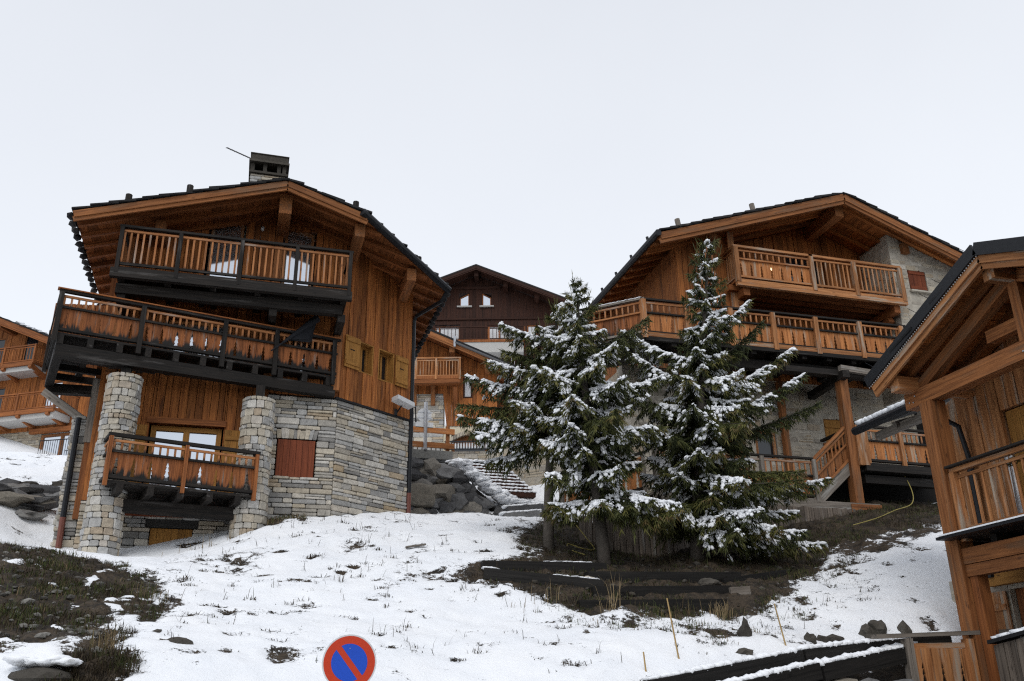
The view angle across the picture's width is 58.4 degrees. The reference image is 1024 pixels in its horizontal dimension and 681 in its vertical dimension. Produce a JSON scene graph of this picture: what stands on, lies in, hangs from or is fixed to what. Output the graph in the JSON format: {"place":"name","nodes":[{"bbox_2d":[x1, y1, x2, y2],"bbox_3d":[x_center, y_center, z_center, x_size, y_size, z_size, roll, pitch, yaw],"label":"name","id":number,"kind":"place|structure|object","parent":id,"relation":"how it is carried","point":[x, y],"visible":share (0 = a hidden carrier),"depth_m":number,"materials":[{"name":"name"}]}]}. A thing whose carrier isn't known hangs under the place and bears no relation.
{"place":"outdoors","nodes":[
{"label":"outdoors","id":0,"kind":"place"},
{"bbox_2d":[405,543,425,547],"bbox_3d":[-1.920,4.098,18.298,0.406,0.098,0.090,7,-23,-18],"label":"wood plank","id":1,"kind":"object","parent":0,"point":[417,545],"visible":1,"depth_m":18.27,"materials":[{"name":"grey wood"}]},
{"bbox_2d":[0,396,964,680],"bbox_3d":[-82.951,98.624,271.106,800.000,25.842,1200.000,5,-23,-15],"label":"ground","id":2,"kind":"structure","parent":0,"point":[916,570],"depth_m":15.17,"materials":[{"name":"white snow"}]},
{"bbox_2d":[0,483,14,491],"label":"rock","id":3,"kind":"object","parent":2,"relation":"on","point":[3,487],"visible":0.65,"depth_m":21.93,"materials":[{"name":"stone"}]},
{"bbox_2d":[0,478,22,483],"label":"rock","id":4,"kind":"object","parent":2,"relation":"on","point":[7,480],"visible":0.26,"depth_m":23.27,"materials":[{"name":"stone"}]},
{"bbox_2d":[0,491,34,507],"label":"rock","id":5,"kind":"object","parent":2,"relation":"on","point":[10,499],"visible":0.83,"depth_m":21.28,"materials":[{"name":"stone"}]},
{"bbox_2d":[7,483,28,487],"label":"rock","id":6,"kind":"object","parent":2,"relation":"on","point":[12,485],"visible":0.13,"depth_m":23.04,"materials":[{"name":"stone"}]},
{"bbox_2d":[14,488,27,494],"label":"rock","id":7,"kind":"object","parent":2,"relation":"on","point":[18,491],"visible":0.12,"depth_m":22.23,"materials":[{"name":"stone"}]},
{"bbox_2d":[13,506,30,509],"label":"rock","id":8,"kind":"object","parent":2,"relation":"on","point":[22,507],"visible":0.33,"depth_m":21.59,"materials":[{"name":"stone"}]},
{"bbox_2d":[13,487,43,493],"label":"rock","id":9,"kind":"object","parent":2,"relation":"on","point":[27,490],"visible":0.31,"depth_m":22.74,"materials":[{"name":"stone"}]},
{"bbox_2d":[22,481,38,484],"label":"rock","id":10,"kind":"object","parent":2,"relation":"on","point":[30,482],"visible":0.29,"depth_m":26.79,"materials":[{"name":"stone"}]},
{"bbox_2d":[15,509,47,520],"bbox_3d":[-11.380,4.138,21.511,0.750,0.313,0.902,15,-27,-34],"label":"rock","id":11,"kind":"object","parent":2,"relation":"on","point":[29,515],"visible":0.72,"depth_m":21.28,"materials":[{"name":"stone"}]},
{"bbox_2d":[20,503,44,510],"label":"rock","id":12,"kind":"object","parent":2,"relation":"on","point":[34,507],"visible":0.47,"depth_m":21.74,"materials":[{"name":"stone"}]},
{"bbox_2d":[23,494,55,504],"bbox_3d":[-11.945,3.877,22.014,1.894,0.338,0.697,5,-23,-15],"label":"rock","id":13,"kind":"object","parent":2,"relation":"on","point":[49,502],"visible":0.25,"depth_m":22.04,"materials":[{"name":"stone"}]},
{"bbox_2d":[8,666,71,680],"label":"rock","id":14,"kind":"object","parent":2,"relation":"on","point":[38,673],"visible":0.9,"depth_m":9.56,"materials":[{"name":"stone"}]},
{"bbox_2d":[2,654,82,667],"bbox_3d":[-5.019,3.450,9.834,0.772,0.136,0.504,5,-23,-15],"label":"snow cap","id":15,"kind":"object","parent":14,"relation":"on","point":[58,660],"visible":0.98,"depth_m":9.68,"materials":[{"name":"white snow"}]},
{"bbox_2d":[28,493,58,505],"bbox_3d":[-11.741,4.047,22.857,1.550,0.458,0.570,5,-23,-15],"label":"rock","id":16,"kind":"object","parent":2,"relation":"on","point":[42,495],"visible":0.11,"depth_m":22.72,"materials":[{"name":"stone"}]},
{"bbox_2d":[27,484,60,493],"bbox_3d":[-11.875,3.919,23.373,1.615,0.393,0.997,5,-23,-15],"label":"rock","id":17,"kind":"object","parent":2,"relation":"on","point":[50,489],"visible":0.21,"depth_m":23.04,"materials":[{"name":"stone"}]},
{"bbox_2d":[30,497,58,511],"bbox_3d":[-11.712,3.964,22.117,1.398,0.432,0.903,5,-23,-15],"label":"rock","id":18,"kind":"object","parent":2,"relation":"on","point":[38,500],"visible":0.34,"depth_m":22.01,"materials":[{"name":"stone"}]},
{"bbox_2d":[0,316,94,455],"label":"wooden chalet","id":19,"kind":"object","parent":2,"relation":"on","point":[31,415],"visible":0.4,"depth_m":50.91,"materials":[{"name":"wood"}]},
{"bbox_2d":[0,338,5,362],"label":"window","id":20,"kind":"structure","parent":19,"relation":"in","point":[2,341],"depth_m":53.49,"materials":[{"name":"grey glass"}]},
{"bbox_2d":[0,387,5,409],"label":"window","id":21,"kind":"structure","parent":19,"relation":"in","point":[2,390],"depth_m":52.20,"materials":[{"name":"grey glass"}]},
{"bbox_2d":[22,336,38,360],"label":"window","id":22,"kind":"structure","parent":19,"relation":"in","point":[29,340],"depth_m":52.89,"materials":[{"name":"grey glass"}]},
{"bbox_2d":[43,381,62,407],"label":"window","id":23,"kind":"structure","parent":19,"relation":"in","point":[58,382],"depth_m":51.15,"materials":[{"name":"white glass"}]},
{"bbox_2d":[39,433,69,455],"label":"window","id":24,"kind":"structure","parent":19,"relation":"in","point":[62,435],"depth_m":49.95,"materials":[{"name":"brown glass"}]},
{"bbox_2d":[40,491,59,501],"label":"rock","id":25,"kind":"object","parent":2,"relation":"on","point":[55,496],"visible":0.31,"depth_m":22.76,"materials":[{"name":"stone"}]},
{"bbox_2d":[51,480,62,485],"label":"rock","id":26,"kind":"object","parent":2,"relation":"on","point":[58,483],"visible":0.42,"depth_m":27.57,"materials":[{"name":"stone"}]},
{"bbox_2d":[0,545,173,661],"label":"rubble","id":27,"kind":"object","parent":2,"relation":"on","point":[45,634],"visible":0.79,"depth_m":12.87,"materials":[{"name":"grey stone"}]},
{"bbox_2d":[166,637,193,644],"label":"rock","id":28,"kind":"object","parent":2,"relation":"on","point":[180,640],"visible":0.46,"depth_m":11.27,"materials":[{"name":"stone"}]},
{"bbox_2d":[41,147,451,555],"bbox_3d":[-6.675,1.264,23.884,9.685,12.780,8.045,5,-23,-15],"label":"wooden chalet","id":29,"kind":"object","parent":2,"relation":"on","point":[209,411],"visible":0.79,"depth_m":21.52,"materials":[{"name":"wood"}]},
{"bbox_2d":[148,528,191,544],"bbox_3d":[-7.523,5.134,19.908,0.874,2.060,0.030,5,-23,-15],"label":"door","id":30,"kind":"structure","parent":29,"relation":"in","point":[167,534],"depth_m":20.20,"materials":[{"name":"brown wood"}]},
{"bbox_2d":[145,425,221,490],"bbox_3d":[-7.506,2.790,20.901,1.540,1.650,0.100,5,-23,-15],"label":"window","id":31,"kind":"structure","parent":29,"relation":"in","point":[187,434],"depth_m":21.07,"materials":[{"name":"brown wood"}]},
{"bbox_2d":[168,320,229,357],"bbox_3d":[-7.532,0.131,21.969,1.400,1.180,0.100,5,-23,-15],"label":"window","id":32,"kind":"structure","parent":29,"relation":"in","point":[176,322],"depth_m":22.06,"materials":[{"name":"white glass"}]},
{"bbox_2d":[207,225,244,277],"bbox_3d":[-7.191,-2.084,22.972,0.770,2.330,0.100,5,-23,-15],"label":"window","id":33,"kind":"structure","parent":29,"relation":"in","point":[234,231],"depth_m":23.03,"materials":[{"name":"white glass"}]},
{"bbox_2d":[271,315,319,350],"bbox_3d":[-5.222,-0.149,22.120,1.110,1.085,0.256,7,-23,-19],"label":"folded parasol","id":34,"kind":"object","parent":29,"relation":"on","point":[304,332],"visible":1,"depth_m":22.15,"materials":[{"name":"black fabric"}]},
{"bbox_2d":[281,228,314,285],"bbox_3d":[-5.480,-1.893,23.424,0.730,2.270,0.100,5,-23,-15],"label":"window","id":35,"kind":"structure","parent":29,"relation":"in","point":[300,238],"depth_m":23.53,"materials":[{"name":"white glass"}]},
{"bbox_2d":[296,341,311,372],"bbox_3d":[-5.152,0.433,22.585,0.450,0.920,0.100,5,-23,-15],"label":"window","id":36,"kind":"structure","parent":29,"relation":"in","point":[298,342],"depth_m":22.68,"materials":[{"name":"black glass"}]},
{"bbox_2d":[359,347,367,372],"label":"window","id":37,"kind":"structure","parent":29,"relation":"in","point":[364,351],"depth_m":23.61,"materials":[{"name":"brown wood"}]},
{"bbox_2d":[379,354,387,380],"bbox_3d":[-3.471,0.735,24.024,0.100,0.790,0.500,-17,-27,35],"label":"window","id":38,"kind":"structure","parent":29,"relation":"in","point":[383,359],"depth_m":24.11,"materials":[{"name":"brown wood"}]},
{"bbox_2d":[322,634,375,680],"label":"no parking sign","id":39,"kind":"object","parent":2,"relation":"on","point":[350,657],"visible":1,"depth_m":9.94,"materials":[{"name":"multicoloured metal"}]},
{"bbox_2d":[407,329,517,459],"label":"wooden chalet","id":40,"kind":"object","parent":2,"relation":"on","point":[443,363],"visible":0.3,"depth_m":44.22,"materials":[{"name":"wood"}]},
{"bbox_2d":[463,378,472,398],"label":"window","id":41,"kind":"structure","parent":40,"relation":"in","point":[466,390],"depth_m":44.63,"materials":[{"name":"white glass"}]},
{"bbox_2d":[452,436,486,451],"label":"garage door","id":42,"kind":"structure","parent":40,"relation":"in","point":[464,438],"depth_m":43.98,"materials":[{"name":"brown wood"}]},
{"bbox_2d":[455,446,484,458],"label":"window","id":43,"kind":"structure","parent":40,"relation":"in","point":[458,451],"depth_m":43.69,"materials":[{"name":"glass"}]},
{"bbox_2d":[0,498,939,680],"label":"dry grass","id":44,"kind":"structure","parent":2,"relation":"on","point":[101,672],"depth_m":14.89,"materials":[{"name":"brown plant"}]},
{"bbox_2d":[404,457,543,515],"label":"boulder wall","id":45,"kind":"structure","parent":2,"relation":"on","point":[446,486],"depth_m":30.05,"materials":[{"name":"stone"}]},
{"bbox_2d":[407,449,452,461],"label":"concrete plinth","id":46,"kind":"structure","parent":45,"relation":"on","point":[440,456],"depth_m":31.27,"materials":[{"name":"grey concrete"}]},
{"bbox_2d":[415,402,432,449],"bbox_3d":[-3.005,2.937,31.567,0.620,1.701,0.155,5,-23,-15],"label":"road sign","id":47,"kind":"object","parent":46,"relation":"on","point":[424,415],"visible":0.98,"depth_m":31.67,"materials":[{"name":"metal"}]},
{"bbox_2d":[412,426,454,450],"bbox_3d":[-3.160,3.333,31.541,2.382,0.950,0.210,5,-23,-15],"label":"guard rail","id":48,"kind":"object","parent":46,"relation":"on","point":[447,445],"visible":0.66,"depth_m":31.59,"materials":[{"name":"brown wood"}]},
{"bbox_2d":[428,264,569,379],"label":"wooden chalet","id":49,"kind":"object","parent":2,"relation":"on","point":[480,301],"visible":0.43,"depth_m":65.83,"materials":[{"name":"wood"}]},
{"bbox_2d":[435,326,459,338],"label":"window","id":50,"kind":"structure","parent":49,"relation":"in","point":[447,331],"depth_m":65.49,"materials":[{"name":"white glass"}]},
{"bbox_2d":[460,294,468,305],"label":"window","id":51,"kind":"structure","parent":49,"relation":"in","point":[464,300],"depth_m":66.39,"materials":[{"name":"white glass"}]},
{"bbox_2d":[482,294,490,304],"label":"window","id":52,"kind":"structure","parent":49,"relation":"in","point":[486,300],"depth_m":66.40,"materials":[{"name":"white glass"}]},
{"bbox_2d":[490,327,507,337],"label":"window","id":53,"kind":"structure","parent":49,"relation":"in","point":[492,331],"depth_m":65.42,"materials":[{"name":"white glass"}]},
{"bbox_2d":[527,325,536,339],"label":"window","id":54,"kind":"structure","parent":49,"relation":"in","point":[529,328],"depth_m":65.55,"materials":[{"name":"white glass"}]},
{"bbox_2d":[464,459,536,498],"bbox_3d":[-0.710,5.012,32.880,1.763,1.789,3.637,10,-24,-26],"label":"stairway","id":55,"kind":"object","parent":2,"relation":"on","point":[512,485],"visible":0.54,"depth_m":32.01,"materials":[{"name":"white wood"}]},
{"bbox_2d":[499,509,541,516],"bbox_3d":[0.215,4.808,24.747,1.180,0.537,0.555,5,-23,-15],"label":"stone step","id":56,"kind":"object","parent":2,"relation":"on","point":[530,513],"visible":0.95,"depth_m":24.60,"materials":[{"name":"white"}]},
{"bbox_2d":[501,502,543,516],"bbox_3d":[0.311,4.804,25.780,1.264,0.549,0.570,5,-23,-15],"label":"stone step","id":57,"kind":"object","parent":2,"relation":"on","point":[523,506],"visible":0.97,"depth_m":25.63,"materials":[{"name":"white"}]},
{"bbox_2d":[453,299,610,549],"bbox_3d":[0.456,1.830,19.870,3.447,6.075,2.456,-3,-22,7],"label":"spruce tree","id":58,"kind":"object","parent":2,"relation":"on","point":[522,409],"visible":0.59,"depth_m":19.82,"materials":[{"name":"green plant"}]},
{"bbox_2d":[503,415,563,485],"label":"stone house wall","id":59,"kind":"structure","parent":2,"relation":"on","point":[534,477],"depth_m":33.45,"materials":[{"name":"beige stone"}]},
{"bbox_2d":[481,566,603,587],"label":"timber beam","id":60,"kind":"structure","parent":2,"relation":"on","point":[493,573],"depth_m":16.31,"materials":[{"name":"brown wood"}]},
{"bbox_2d":[478,559,606,572],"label":"timber beam","id":61,"kind":"structure","parent":2,"relation":"on","point":[549,565],"depth_m":17.04,"materials":[{"name":"brown wood"}]},
{"bbox_2d":[567,523,594,554],"bbox_3d":[1.429,4.155,19.238,0.517,0.898,1.262,-7,-23,16],"label":"garden hose","id":62,"kind":"object","parent":2,"relation":"on","point":[580,547],"visible":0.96,"depth_m":19.20,"materials":[{"name":"green rubber"}]},
{"bbox_2d":[534,273,692,565],"bbox_3d":[1.783,1.594,19.031,2.912,6.764,3.253,5,-23,-15],"label":"spruce tree","id":63,"kind":"object","parent":2,"relation":"on","point":[591,446],"visible":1,"depth_m":18.52,"materials":[{"name":"green plant"}]},
{"bbox_2d":[579,495,689,556],"bbox_3d":[3.016,4.238,20.243,2.859,1.464,1.134,5,-23,-15],"label":"plank fence","id":64,"kind":"object","parent":2,"relation":"on","point":[625,542],"visible":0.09,"depth_m":19.75,"materials":[{"name":"grey wood"}]},
{"bbox_2d":[643,652,646,671],"bbox_3d":[1.802,4.479,12.285,0.065,0.582,0.025,-11,-24,23],"label":"marker stake","id":65,"kind":"object","parent":2,"relation":"on","point":[644,662],"visible":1,"depth_m":12.34,"materials":[{"name":"brown wood"}]},
{"bbox_2d":[576,599,726,610],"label":"timber beam","id":66,"kind":"structure","parent":2,"relation":"on","point":[705,604],"depth_m":15.70,"materials":[{"name":"brown wood"}]},
{"bbox_2d":[486,545,828,613],"bbox_3d":[2.848,4.519,17.616,6.587,1.802,3.863,5,-23,-15],"label":"rubble","id":67,"kind":"object","parent":2,"relation":"on","point":[658,570],"visible":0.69,"depth_m":17.72,"materials":[{"name":"stone"}]},
{"bbox_2d":[589,585,730,597],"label":"timber beam","id":68,"kind":"structure","parent":2,"relation":"on","point":[643,591],"depth_m":16.25,"materials":[{"name":"brown wood"}]},
{"bbox_2d":[584,571,740,582],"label":"timber beam","id":69,"kind":"structure","parent":2,"relation":"on","point":[690,577],"depth_m":17.02,"materials":[{"name":"brown wood"}]},
{"bbox_2d":[666,598,679,658],"bbox_3d":[2.277,4.144,12.838,0.153,1.043,0.023,-6,-23,14],"label":"marker stake","id":70,"kind":"object","parent":2,"relation":"on","point":[673,629],"visible":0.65,"depth_m":12.86,"materials":[{"name":"brown wood"}]},
{"bbox_2d":[698,578,720,585],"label":"rock","id":71,"kind":"object","parent":2,"relation":"on","point":[707,582],"visible":0.51,"depth_m":16.88,"materials":[{"name":"stone"}]},
{"bbox_2d":[642,647,804,680],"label":"timber beam","id":72,"kind":"structure","parent":2,"relation":"on","point":[720,670],"depth_m":12.40,"materials":[{"name":"brown wood"}]},
{"bbox_2d":[617,236,835,564],"bbox_3d":[4.539,1.030,20.107,4.361,8.099,3.062,-8,-23,17],"label":"spruce tree","id":73,"kind":"object","parent":2,"relation":"on","point":[701,480],"visible":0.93,"depth_m":19.74,"materials":[{"name":"green plant"}]},
{"bbox_2d":[729,586,750,594],"bbox_3d":[4.129,4.587,16.731,0.412,0.190,0.200,5,-23,-15],"label":"timber stump","id":74,"kind":"object","parent":2,"relation":"on","point":[743,590],"visible":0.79,"depth_m":16.65,"materials":[{"name":"grey wood"}]},
{"bbox_2d":[736,617,751,636],"bbox_3d":[3.543,4.419,13.967,0.252,0.413,0.214,5,-23,-15],"label":"rock","id":75,"kind":"object","parent":2,"relation":"on","point":[744,630],"visible":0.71,"depth_m":13.89,"materials":[{"name":"stone"}]},
{"bbox_2d":[736,648,752,654],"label":"rock","id":76,"kind":"object","parent":2,"relation":"on","point":[745,651],"visible":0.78,"depth_m":13.19,"materials":[{"name":"stone"}]},
{"bbox_2d":[717,569,786,583],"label":"timber beam","id":77,"kind":"structure","parent":2,"relation":"on","point":[774,574],"depth_m":17.72,"materials":[{"name":"brown wood"}]},
{"bbox_2d":[559,192,962,526],"bbox_3d":[7.468,1.670,27.955,14.768,10.712,7.108,5,-23,-15],"label":"wooden chalet","id":78,"kind":"object","parent":2,"relation":"on","point":[834,286],"visible":0.38,"depth_m":26.08,"materials":[{"name":"wood"}]},
{"bbox_2d":[755,431,777,458],"bbox_3d":[7.127,2.976,25.810,0.640,0.840,0.100,5,-23,-15],"label":"window","id":79,"kind":"structure","parent":78,"relation":"in","point":[762,447],"depth_m":25.80,"materials":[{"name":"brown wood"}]},
{"bbox_2d":[785,255,822,287],"bbox_3d":[9.034,-1.686,28.287,1.300,1.950,0.100,5,-23,-15],"label":"window","id":80,"kind":"structure","parent":78,"relation":"in","point":[787,259],"depth_m":28.55,"materials":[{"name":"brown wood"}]},
{"bbox_2d":[718,659,822,680],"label":"timber beam","id":81,"kind":"structure","parent":2,"relation":"on","point":[809,670],"depth_m":12.42,"materials":[{"name":"brown wood"}]},
{"bbox_2d":[774,603,786,645],"bbox_3d":[4.054,4.353,13.778,0.144,0.774,0.023,-4,-22,9],"label":"marker stake","id":82,"kind":"object","parent":2,"relation":"on","point":[780,625],"visible":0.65,"depth_m":13.80,"materials":[{"name":"brown wood"}]},
{"bbox_2d":[804,632,816,643],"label":"rock","id":83,"kind":"object","parent":2,"relation":"on","point":[808,637],"visible":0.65,"depth_m":14.24,"materials":[{"name":"stone"}]},
{"bbox_2d":[816,635,833,642],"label":"rock","id":84,"kind":"object","parent":2,"relation":"on","point":[825,639],"visible":0.53,"depth_m":14.47,"materials":[{"name":"stone"}]},
{"bbox_2d":[828,634,843,640],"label":"rock","id":85,"kind":"object","parent":2,"relation":"on","point":[837,637],"visible":0.42,"depth_m":14.66,"materials":[{"name":"stone"}]},
{"bbox_2d":[858,623,876,638],"bbox_3d":[5.790,4.767,14.926,0.297,0.310,0.272,16,-27,-35],"label":"rock","id":86,"kind":"object","parent":2,"relation":"on","point":[866,631],"visible":0.68,"depth_m":14.86,"materials":[{"name":"stone"}]},
{"bbox_2d":[831,678,913,680],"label":"dry stone wall","id":87,"kind":"structure","parent":2,"relation":"on","point":[851,679],"depth_m":12.91,"materials":[{"name":"grey stone"}]},
{"bbox_2d":[814,641,917,680],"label":"timber beam","id":88,"kind":"structure","parent":87,"relation":"on","point":[858,662],"depth_m":13.14,"materials":[{"name":"brown wood"}]},
{"bbox_2d":[796,629,951,660],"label":"timber beam","id":89,"kind":"structure","parent":2,"relation":"on","point":[829,649],"depth_m":13.48,"materials":[{"name":"brown wood"}]},
{"bbox_2d":[867,620,886,633],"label":"rock","id":90,"kind":"object","parent":2,"relation":"on","point":[879,627],"visible":0.61,"depth_m":14.91,"materials":[{"name":"stone"}]},
{"bbox_2d":[853,476,913,525],"bbox_3d":[9.623,3.895,23.551,3.237,2.033,0.520,19,-29,-40],"label":"garden hose","id":91,"kind":"object","parent":2,"relation":"on","point":[891,511],"visible":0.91,"depth_m":23.24,"materials":[{"name":"rubber"}]},
{"bbox_2d":[897,620,911,632],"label":"rock","id":92,"kind":"object","parent":2,"relation":"on","point":[903,627],"visible":0.61,"depth_m":14.95,"materials":[{"name":"stone"}]},
{"bbox_2d":[851,236,1023,680],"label":"wooden chalet","id":93,"kind":"object","parent":2,"relation":"on","point":[949,363],"visible":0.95,"depth_m":14.86,"materials":[{"name":"wood"}]},
{"bbox_2d":[1005,457,1018,514],"bbox_3d":[7.829,2.281,14.351,0.065,1.266,0.382,-16,-26,33],"label":"ski","id":94,"kind":"object","parent":93,"relation":"on","point":[1009,468],"visible":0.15,"depth_m":14.36,"materials":[{"name":"metal"}]},
{"bbox_2d":[1004,453,1020,466],"bbox_3d":[7.848,1.543,13.190,0.254,0.187,1.969,5,-23,-15],"label":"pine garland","id":95,"kind":"object","parent":93,"relation":"attached to","point":[1009,464],"visible":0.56,"depth_m":13.92},
{"bbox_2d":[1005,405,1023,494],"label":"door","id":96,"kind":"structure","parent":93,"relation":"in","point":[1015,417],"depth_m":15.15,"materials":[{"name":"brown wood"}]},
{"bbox_2d":[1009,455,1022,512],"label":"ski","id":97,"kind":"object","parent":93,"relation":"on","point":[1020,509],"visible":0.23,"depth_m":14.20,"materials":[{"name":"metal"}]},
{"bbox_2d":[1015,588,1023,626],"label":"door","id":98,"kind":"structure","parent":93,"relation":"in","point":[1019,592],"depth_m":14.86,"materials":[{"name":"brown wood"}]},
{"bbox_2d":[871,629,1011,680],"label":"garden fence","id":99,"kind":"object","parent":2,"relation":"on","point":[934,658],"visible":0.84,"depth_m":13.73,"materials":[{"name":"brown wood"}]},
{"bbox_2d":[987,627,1023,680],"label":"fence","id":100,"kind":"object","parent":2,"relation":"on","point":[1009,649],"visible":1,"depth_m":12.58,"materials":[{"name":"grey wood"}]},
{"bbox_2d":[0,0,1023,378],"label":"sky","id":101,"kind":"structure","parent":0,"point":[539,143],"materials":[{"name":"white"}]}
]}

